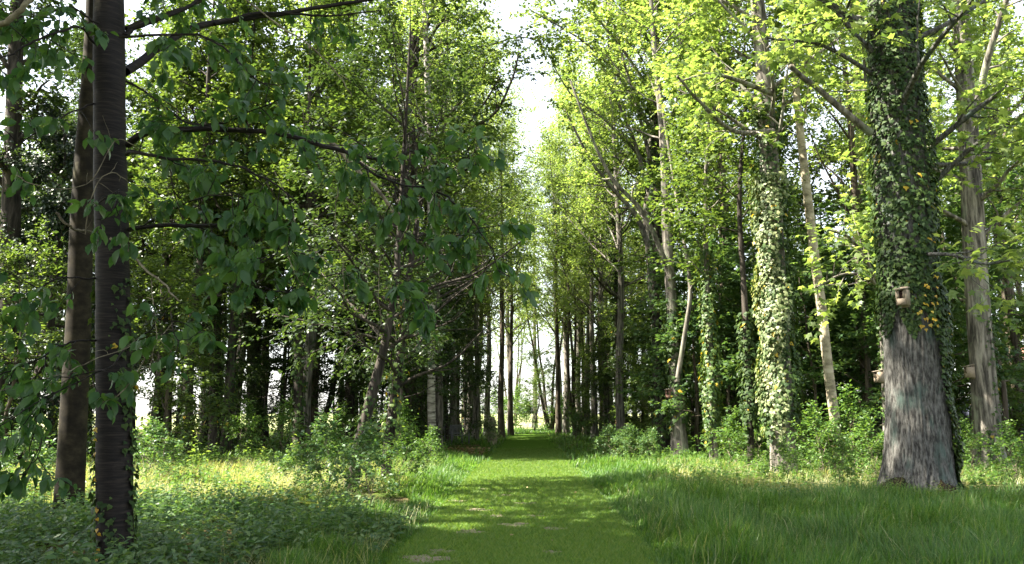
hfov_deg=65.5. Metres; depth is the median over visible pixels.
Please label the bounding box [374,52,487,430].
woodland tree
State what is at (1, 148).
woodland tree
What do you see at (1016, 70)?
woodland tree
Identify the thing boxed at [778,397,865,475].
bush
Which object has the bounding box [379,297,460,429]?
woodland tree
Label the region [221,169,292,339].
woodland tree
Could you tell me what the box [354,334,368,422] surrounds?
woodland tree
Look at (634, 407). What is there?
woodland tree
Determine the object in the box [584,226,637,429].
woodland tree
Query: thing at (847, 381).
woodland tree
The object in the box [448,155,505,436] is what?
woodland tree
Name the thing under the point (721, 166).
woodland tree
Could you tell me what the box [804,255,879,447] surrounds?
woodland tree
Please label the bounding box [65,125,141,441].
woodland tree
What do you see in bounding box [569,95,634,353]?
woodland tree
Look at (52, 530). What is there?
nettle cover
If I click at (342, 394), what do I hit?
woodland tree
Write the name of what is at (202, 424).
woodland tree
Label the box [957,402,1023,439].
long shed
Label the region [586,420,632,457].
bush
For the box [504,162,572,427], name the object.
woodland tree
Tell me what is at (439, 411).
woodland tree
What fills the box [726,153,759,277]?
woodland tree
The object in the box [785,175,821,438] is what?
woodland tree
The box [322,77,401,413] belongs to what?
woodland tree
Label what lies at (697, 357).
woodland tree
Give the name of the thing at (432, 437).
bush
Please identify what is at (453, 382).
woodland tree
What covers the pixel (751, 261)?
woodland tree
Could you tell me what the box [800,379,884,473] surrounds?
bush
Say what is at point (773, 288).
ivied tree
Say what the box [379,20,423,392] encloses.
woodland tree
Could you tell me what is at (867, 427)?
bush
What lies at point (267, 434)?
woodland tree
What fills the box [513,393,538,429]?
bush
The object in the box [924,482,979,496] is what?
tall weed
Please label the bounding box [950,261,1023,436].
woodland tree
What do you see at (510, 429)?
woodland tree
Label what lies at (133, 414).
woodland tree
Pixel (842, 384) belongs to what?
woodland tree
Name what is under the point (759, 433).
bush
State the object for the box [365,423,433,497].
bush
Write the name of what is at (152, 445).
bush
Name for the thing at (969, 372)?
nest box
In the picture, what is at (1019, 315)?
woodland tree
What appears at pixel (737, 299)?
woodland tree
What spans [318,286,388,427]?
woodland tree
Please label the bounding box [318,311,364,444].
woodland tree
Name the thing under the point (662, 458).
clearing weeds
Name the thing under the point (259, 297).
woodland tree
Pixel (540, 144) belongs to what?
woodland tree
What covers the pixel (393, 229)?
woodland tree
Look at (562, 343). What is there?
woodland tree
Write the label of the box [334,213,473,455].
woodland tree
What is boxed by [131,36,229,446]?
woodland tree
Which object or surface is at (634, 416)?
woodland tree
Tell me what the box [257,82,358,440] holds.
woodland tree
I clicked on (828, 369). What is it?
smooth tree
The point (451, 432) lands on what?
park bench
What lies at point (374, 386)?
leaning tree
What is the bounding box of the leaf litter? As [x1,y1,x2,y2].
[21,446,1005,563]
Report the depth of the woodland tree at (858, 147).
43.74 m
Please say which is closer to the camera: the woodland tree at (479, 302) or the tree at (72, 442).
the tree at (72, 442)
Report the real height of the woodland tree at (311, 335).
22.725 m
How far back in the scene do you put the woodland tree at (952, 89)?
29.84 m
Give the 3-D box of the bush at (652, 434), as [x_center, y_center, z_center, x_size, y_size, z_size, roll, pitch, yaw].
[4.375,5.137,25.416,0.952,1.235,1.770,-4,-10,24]
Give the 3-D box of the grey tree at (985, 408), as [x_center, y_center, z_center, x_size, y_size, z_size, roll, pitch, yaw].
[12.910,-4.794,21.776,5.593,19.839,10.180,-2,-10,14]
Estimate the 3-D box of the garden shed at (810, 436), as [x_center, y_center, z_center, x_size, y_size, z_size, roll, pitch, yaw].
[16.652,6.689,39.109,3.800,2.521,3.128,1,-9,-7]
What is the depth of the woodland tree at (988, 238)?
51.10 m
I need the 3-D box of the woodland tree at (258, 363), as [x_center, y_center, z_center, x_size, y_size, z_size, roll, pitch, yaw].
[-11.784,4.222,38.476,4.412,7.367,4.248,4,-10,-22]
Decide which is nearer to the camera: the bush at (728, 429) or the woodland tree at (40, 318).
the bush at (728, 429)
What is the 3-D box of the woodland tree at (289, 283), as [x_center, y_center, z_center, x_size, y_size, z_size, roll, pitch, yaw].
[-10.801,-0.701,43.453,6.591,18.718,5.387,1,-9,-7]
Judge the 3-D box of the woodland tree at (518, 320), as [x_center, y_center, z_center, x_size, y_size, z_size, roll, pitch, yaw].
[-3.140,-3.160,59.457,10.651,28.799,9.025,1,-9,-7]
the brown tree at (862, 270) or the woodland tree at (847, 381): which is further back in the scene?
the woodland tree at (847, 381)
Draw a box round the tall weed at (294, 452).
[286,434,306,468]
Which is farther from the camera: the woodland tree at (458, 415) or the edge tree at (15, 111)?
the woodland tree at (458, 415)
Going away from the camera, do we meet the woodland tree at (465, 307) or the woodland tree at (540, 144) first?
the woodland tree at (465, 307)
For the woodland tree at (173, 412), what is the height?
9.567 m
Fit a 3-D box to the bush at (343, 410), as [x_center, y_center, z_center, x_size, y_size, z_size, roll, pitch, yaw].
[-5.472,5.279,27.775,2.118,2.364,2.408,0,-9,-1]
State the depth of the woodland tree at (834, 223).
29.05 m
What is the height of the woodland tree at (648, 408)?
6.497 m
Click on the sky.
(513, 25)
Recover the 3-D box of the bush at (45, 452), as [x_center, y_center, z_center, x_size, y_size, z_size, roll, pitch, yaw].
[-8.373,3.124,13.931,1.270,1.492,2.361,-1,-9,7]
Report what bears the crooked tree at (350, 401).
on the ground at (383, 497)
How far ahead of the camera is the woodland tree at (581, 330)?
58.52 m
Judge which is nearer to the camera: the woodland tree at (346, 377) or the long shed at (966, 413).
the woodland tree at (346, 377)
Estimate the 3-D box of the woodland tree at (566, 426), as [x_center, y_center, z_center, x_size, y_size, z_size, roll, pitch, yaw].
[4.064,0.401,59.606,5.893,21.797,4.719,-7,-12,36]
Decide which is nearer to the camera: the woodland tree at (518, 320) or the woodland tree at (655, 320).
the woodland tree at (655, 320)
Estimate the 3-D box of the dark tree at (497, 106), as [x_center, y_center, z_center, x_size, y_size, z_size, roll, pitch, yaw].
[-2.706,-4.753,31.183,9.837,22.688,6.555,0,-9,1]
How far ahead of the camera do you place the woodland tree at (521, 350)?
91.51 m
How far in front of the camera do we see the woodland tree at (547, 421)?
66.39 m
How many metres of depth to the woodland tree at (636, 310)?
34.98 m
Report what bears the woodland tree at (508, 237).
on the ground at (383, 497)
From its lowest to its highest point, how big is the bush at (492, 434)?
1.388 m
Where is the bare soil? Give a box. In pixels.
[399,488,561,563]
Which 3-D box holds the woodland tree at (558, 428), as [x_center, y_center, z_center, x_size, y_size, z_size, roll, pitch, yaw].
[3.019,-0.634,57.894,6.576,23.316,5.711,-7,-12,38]
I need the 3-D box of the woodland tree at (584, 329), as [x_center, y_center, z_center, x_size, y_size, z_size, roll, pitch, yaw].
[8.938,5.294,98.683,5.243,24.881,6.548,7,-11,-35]
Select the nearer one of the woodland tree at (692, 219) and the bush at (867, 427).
the bush at (867, 427)
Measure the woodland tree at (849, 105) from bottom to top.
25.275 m
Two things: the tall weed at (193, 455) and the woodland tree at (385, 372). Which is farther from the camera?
the woodland tree at (385, 372)
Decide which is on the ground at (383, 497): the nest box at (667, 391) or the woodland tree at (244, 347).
the woodland tree at (244, 347)
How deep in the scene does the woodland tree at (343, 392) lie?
48.04 m
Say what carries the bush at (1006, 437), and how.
on the ground at (383, 497)
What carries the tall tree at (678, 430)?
on the ground at (383, 497)
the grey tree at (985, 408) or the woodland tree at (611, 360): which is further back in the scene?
the woodland tree at (611, 360)
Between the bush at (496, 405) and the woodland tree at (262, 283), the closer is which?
the woodland tree at (262, 283)
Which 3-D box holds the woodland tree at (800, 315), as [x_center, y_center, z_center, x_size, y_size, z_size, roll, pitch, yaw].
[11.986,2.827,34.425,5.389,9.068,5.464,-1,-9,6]
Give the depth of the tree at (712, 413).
24.98 m
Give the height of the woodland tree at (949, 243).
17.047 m
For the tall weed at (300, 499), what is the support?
on the ground at (383, 497)
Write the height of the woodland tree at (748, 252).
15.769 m
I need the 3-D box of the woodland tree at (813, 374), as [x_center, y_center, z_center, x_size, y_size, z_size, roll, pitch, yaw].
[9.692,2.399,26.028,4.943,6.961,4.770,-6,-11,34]
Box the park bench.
[443,424,469,443]
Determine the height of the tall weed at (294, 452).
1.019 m
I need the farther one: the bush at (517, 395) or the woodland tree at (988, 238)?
the bush at (517, 395)
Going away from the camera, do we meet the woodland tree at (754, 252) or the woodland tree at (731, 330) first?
the woodland tree at (731, 330)
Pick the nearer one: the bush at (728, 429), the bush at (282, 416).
the bush at (728, 429)
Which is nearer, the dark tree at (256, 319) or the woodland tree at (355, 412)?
the dark tree at (256, 319)
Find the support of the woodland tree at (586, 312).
on the ground at (383, 497)
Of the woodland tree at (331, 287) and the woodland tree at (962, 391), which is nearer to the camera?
the woodland tree at (962, 391)
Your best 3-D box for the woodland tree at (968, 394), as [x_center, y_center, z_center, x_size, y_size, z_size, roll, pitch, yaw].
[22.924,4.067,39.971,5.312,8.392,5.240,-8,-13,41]
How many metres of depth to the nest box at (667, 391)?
27.30 m
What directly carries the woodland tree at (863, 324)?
on the ground at (383, 497)
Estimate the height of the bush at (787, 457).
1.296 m
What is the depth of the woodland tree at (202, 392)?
52.99 m
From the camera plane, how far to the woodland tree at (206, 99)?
28.68 m
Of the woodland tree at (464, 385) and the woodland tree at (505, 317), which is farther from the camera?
the woodland tree at (505, 317)
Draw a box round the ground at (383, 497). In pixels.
[1,429,1023,563]
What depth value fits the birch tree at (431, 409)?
30.02 m
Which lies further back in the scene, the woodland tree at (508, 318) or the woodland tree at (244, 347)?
the woodland tree at (508, 318)
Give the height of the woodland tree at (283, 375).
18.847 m
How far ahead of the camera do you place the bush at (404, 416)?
24.52 m
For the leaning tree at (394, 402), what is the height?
9.600 m
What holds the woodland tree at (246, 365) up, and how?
on the ground at (383, 497)
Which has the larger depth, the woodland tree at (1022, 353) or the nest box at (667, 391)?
the woodland tree at (1022, 353)
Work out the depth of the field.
146.02 m
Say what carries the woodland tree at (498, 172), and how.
on the ground at (383, 497)
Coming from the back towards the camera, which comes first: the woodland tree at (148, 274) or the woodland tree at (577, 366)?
the woodland tree at (577, 366)
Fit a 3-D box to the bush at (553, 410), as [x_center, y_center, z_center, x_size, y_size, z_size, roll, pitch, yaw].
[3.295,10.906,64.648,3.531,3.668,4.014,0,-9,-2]
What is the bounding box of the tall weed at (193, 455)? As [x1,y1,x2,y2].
[187,430,211,471]
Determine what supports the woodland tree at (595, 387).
on the ground at (383, 497)
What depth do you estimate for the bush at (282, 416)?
24.39 m
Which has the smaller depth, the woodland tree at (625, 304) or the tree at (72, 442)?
the tree at (72, 442)
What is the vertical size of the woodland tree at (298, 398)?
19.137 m
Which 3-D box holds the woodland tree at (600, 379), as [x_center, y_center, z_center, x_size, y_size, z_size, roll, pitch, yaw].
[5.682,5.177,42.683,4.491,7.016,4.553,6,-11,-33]
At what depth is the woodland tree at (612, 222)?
42.86 m
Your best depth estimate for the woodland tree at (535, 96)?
73.06 m
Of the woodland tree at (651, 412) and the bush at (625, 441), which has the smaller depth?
the bush at (625, 441)
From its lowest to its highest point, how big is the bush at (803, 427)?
2.606 m
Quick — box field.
[41,414,690,428]
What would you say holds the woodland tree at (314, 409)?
on the ground at (383, 497)
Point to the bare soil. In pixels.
(424, 558)
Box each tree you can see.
[0,0,79,463]
[0,0,87,25]
[0,0,539,563]
[0,23,142,448]
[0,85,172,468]
[0,101,75,440]
[0,142,48,307]
[0,214,94,462]
[22,15,160,351]
[23,233,94,442]
[52,0,93,514]
[59,0,251,451]
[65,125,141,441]
[91,80,201,446]
[91,230,245,461]
[93,149,162,364]
[94,76,230,423]
[125,0,294,456]
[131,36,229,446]
[132,152,229,440]
[136,274,203,429]
[144,0,287,453]
[144,0,316,456]
[146,72,291,447]
[147,234,279,436]
[175,296,223,435]
[184,45,293,445]
[186,0,302,447]
[195,262,261,396]
[204,168,281,369]
[220,0,405,455]
[221,56,328,441]
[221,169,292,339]
[222,0,391,450]
[230,0,388,448]
[231,31,537,479]
[233,270,344,450]
[235,329,314,449]
[237,299,292,441]
[254,0,561,492]
[257,1,381,449]
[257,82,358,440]
[259,116,343,329]
[260,51,418,439]
[270,310,328,430]
[293,143,381,440]
[306,251,425,454]
[314,0,567,453]
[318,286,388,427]
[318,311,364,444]
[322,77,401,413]
[327,319,427,441]
[329,234,381,434]
[332,95,424,350]
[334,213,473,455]
[336,0,516,451]
[340,0,420,441]
[346,318,449,426]
[352,256,456,435]
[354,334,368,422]
[356,0,538,448]
[357,269,469,450]
[367,0,538,294]
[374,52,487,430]
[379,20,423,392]
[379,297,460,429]
[416,16,536,440]
[419,33,458,437]
[420,167,486,435]
[423,275,495,427]
[424,267,495,443]
[435,0,540,434]
[446,48,520,345]
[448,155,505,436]
[448,322,508,415]
[449,292,505,434]
[451,67,545,431]
[456,143,521,440]
[458,169,500,434]
[469,126,517,435]
[474,82,549,437]
[483,169,541,426]
[485,95,551,428]
[486,155,559,434]
[491,285,536,426]
[499,203,573,429]
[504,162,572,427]
[504,340,563,430]
[508,0,727,427]
[512,42,629,424]
[513,65,582,429]
[516,122,582,432]
[519,148,597,412]
[520,64,641,434]
[522,363,562,428]
[527,152,595,433]
[528,127,626,436]
[529,18,645,438]
[537,0,696,444]
[543,159,607,434]
[546,6,687,435]
[546,264,585,426]
[555,113,634,439]
[557,341,612,436]
[558,0,750,457]
[559,139,647,433]
[560,331,614,425]
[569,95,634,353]
[569,298,596,349]
[572,300,651,435]
[573,315,651,438]
[578,100,700,433]
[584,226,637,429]
[585,0,729,451]
[594,181,646,404]
[597,315,649,436]
[600,304,692,445]
[602,298,654,437]
[607,229,645,429]
[612,293,702,439]
[618,211,752,446]
[618,241,756,455]
[621,136,679,433]
[630,307,703,436]
[638,4,759,461]
[640,303,755,445]
[645,270,766,448]
[646,0,863,473]
[649,233,760,456]
[660,4,830,443]
[661,0,819,466]
[661,3,799,441]
[661,118,735,428]
[679,227,755,444]
[683,183,879,440]
[687,177,752,284]
[690,80,754,268]
[693,274,849,451]
[720,0,857,468]
[723,241,859,445]
[724,244,881,455]
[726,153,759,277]
[732,0,871,447]
[736,258,876,453]
[740,0,1023,493]
[766,0,984,444]
[781,0,951,453]
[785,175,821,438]
[791,167,970,421]
[792,244,881,450]
[792,282,881,431]
[798,228,958,457]
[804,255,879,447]
[809,63,963,298]
[817,0,877,365]
[824,34,933,231]
[835,71,951,257]
[840,157,1023,447]
[845,0,1023,451]
[848,0,1023,468]
[870,318,971,425]
[872,242,1023,445]
[923,0,1023,427]
[928,107,960,425]
[928,124,1023,460]
[940,115,1023,378]
[943,58,1023,443]
[949,300,1010,438]
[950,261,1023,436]
[951,294,1023,428]
[953,280,1023,386]
[983,45,1023,341]
[990,71,1023,308]
[996,284,1023,434]
[997,31,1023,268]
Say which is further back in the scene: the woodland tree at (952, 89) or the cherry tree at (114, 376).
the woodland tree at (952, 89)
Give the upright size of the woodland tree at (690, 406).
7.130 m
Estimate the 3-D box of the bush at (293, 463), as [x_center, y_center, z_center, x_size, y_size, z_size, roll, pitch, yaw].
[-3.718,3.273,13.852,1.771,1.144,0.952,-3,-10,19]
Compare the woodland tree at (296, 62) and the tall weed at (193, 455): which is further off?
the woodland tree at (296, 62)
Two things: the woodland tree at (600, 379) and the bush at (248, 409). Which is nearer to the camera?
the bush at (248, 409)
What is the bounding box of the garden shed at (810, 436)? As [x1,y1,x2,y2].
[807,395,881,442]
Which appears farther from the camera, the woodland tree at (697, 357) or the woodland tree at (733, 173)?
the woodland tree at (733, 173)
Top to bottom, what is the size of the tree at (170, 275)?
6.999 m
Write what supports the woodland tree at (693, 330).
on the ground at (383, 497)
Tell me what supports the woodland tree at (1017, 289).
on the ground at (383, 497)
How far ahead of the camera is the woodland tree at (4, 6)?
10.70 m
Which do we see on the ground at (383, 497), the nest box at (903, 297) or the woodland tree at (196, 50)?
the woodland tree at (196, 50)
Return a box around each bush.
[0,424,94,492]
[132,411,191,477]
[193,398,266,458]
[237,395,321,457]
[255,437,338,490]
[291,402,376,499]
[321,412,406,506]
[327,401,382,454]
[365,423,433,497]
[372,397,433,460]
[394,425,446,468]
[481,386,523,430]
[484,417,501,444]
[492,383,530,429]
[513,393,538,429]
[533,395,570,430]
[565,407,592,439]
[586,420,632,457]
[602,423,661,459]
[633,423,664,459]
[690,411,768,471]
[728,421,769,463]
[729,394,825,470]
[758,434,822,487]
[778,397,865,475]
[794,431,862,486]
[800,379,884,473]
[834,410,883,481]
[955,415,1004,475]
[975,417,1023,486]
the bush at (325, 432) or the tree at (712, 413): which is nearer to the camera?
the bush at (325, 432)
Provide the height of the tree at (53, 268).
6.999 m
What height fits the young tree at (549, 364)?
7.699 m
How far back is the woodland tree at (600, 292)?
46.34 m
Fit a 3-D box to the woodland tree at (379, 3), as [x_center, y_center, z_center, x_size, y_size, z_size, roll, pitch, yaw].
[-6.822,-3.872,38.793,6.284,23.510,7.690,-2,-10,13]
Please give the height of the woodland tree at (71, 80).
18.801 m
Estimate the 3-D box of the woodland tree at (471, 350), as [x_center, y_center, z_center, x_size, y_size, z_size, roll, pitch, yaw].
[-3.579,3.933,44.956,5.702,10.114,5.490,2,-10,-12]
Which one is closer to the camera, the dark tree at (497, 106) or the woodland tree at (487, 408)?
the dark tree at (497, 106)
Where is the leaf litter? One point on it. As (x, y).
(472, 449)
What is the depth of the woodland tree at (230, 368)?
29.12 m
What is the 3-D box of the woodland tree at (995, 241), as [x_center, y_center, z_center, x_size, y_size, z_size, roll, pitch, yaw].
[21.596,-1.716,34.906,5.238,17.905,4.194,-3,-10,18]
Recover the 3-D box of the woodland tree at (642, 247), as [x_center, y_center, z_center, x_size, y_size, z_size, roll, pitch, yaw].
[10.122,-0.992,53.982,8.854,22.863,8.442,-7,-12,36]
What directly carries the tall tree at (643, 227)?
on the ground at (383, 497)
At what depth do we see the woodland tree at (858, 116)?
39.92 m
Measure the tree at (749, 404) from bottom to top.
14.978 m
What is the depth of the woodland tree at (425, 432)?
29.95 m
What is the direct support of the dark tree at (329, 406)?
on the ground at (383, 497)
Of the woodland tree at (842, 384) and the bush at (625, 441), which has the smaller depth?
the bush at (625, 441)
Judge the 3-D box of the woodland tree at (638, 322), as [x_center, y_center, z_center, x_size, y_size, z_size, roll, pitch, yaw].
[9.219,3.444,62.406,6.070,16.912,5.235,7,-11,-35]
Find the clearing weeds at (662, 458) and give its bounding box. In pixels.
[5,426,1023,504]
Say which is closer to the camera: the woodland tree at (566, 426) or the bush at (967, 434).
the bush at (967, 434)
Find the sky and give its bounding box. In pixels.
[0,0,1023,413]
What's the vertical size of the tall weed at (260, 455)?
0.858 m
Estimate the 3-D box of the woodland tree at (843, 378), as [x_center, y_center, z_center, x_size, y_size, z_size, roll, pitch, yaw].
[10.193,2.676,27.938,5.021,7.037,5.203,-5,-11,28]
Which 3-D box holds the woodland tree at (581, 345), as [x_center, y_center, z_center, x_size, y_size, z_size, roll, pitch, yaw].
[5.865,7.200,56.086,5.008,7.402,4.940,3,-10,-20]
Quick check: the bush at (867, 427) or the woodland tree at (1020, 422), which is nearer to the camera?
the bush at (867, 427)
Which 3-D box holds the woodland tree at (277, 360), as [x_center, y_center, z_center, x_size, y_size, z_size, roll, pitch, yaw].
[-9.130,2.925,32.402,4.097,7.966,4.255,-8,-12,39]
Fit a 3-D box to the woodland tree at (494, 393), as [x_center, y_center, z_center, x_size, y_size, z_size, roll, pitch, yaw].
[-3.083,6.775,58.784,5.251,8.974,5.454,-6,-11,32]
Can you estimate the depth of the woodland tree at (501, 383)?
49.98 m
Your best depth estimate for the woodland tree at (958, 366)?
33.75 m
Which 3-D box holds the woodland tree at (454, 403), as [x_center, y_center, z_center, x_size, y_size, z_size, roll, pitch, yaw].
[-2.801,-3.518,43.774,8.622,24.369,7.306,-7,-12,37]
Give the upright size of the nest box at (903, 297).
0.378 m
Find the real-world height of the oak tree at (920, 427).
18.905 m
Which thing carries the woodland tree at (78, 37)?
on the ground at (383, 497)
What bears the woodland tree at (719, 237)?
on the ground at (383, 497)
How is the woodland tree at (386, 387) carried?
on the ground at (383, 497)
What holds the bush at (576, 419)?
on the ground at (383, 497)
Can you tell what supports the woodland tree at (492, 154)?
on the ground at (383, 497)
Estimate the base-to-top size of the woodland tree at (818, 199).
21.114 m
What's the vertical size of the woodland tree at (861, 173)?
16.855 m
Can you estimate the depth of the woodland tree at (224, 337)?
51.74 m
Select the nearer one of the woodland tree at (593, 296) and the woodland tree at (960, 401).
the woodland tree at (960, 401)
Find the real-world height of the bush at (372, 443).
1.584 m
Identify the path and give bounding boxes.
[392,434,665,563]
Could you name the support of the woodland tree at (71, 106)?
on the ground at (383, 497)
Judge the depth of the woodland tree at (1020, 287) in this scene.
44.00 m
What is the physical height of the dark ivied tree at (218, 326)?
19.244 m
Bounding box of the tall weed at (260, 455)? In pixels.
[242,441,272,466]
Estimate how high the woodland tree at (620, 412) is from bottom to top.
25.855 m
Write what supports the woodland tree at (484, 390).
on the ground at (383, 497)
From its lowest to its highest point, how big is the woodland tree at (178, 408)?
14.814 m
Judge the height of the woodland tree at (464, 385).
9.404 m
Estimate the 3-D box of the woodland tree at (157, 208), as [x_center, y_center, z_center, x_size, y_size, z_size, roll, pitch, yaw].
[-16.774,-1.818,38.483,7.286,19.321,5.668,3,-10,-15]
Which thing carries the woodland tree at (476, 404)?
on the ground at (383, 497)
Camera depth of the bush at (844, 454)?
15.28 m
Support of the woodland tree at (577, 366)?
on the ground at (383, 497)
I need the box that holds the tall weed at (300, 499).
[294,486,344,515]
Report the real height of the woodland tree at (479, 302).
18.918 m
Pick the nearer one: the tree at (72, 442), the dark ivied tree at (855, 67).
the tree at (72, 442)
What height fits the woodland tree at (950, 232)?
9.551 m
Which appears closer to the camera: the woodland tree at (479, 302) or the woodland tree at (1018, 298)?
the woodland tree at (1018, 298)
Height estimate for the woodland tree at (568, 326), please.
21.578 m
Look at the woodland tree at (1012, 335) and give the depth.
30.99 m
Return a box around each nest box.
[664,388,671,397]
[871,369,884,383]
[893,286,910,307]
[961,364,975,378]
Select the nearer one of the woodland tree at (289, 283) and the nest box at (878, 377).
the nest box at (878, 377)
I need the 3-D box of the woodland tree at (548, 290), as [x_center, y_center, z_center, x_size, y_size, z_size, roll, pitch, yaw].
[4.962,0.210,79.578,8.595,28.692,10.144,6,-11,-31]
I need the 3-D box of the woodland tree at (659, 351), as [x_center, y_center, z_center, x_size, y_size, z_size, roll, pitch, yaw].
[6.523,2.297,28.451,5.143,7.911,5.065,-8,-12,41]
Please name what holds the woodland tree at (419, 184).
on the ground at (383, 497)
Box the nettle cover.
[0,429,1023,563]
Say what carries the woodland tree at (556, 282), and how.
on the ground at (383, 497)
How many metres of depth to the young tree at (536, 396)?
70.88 m

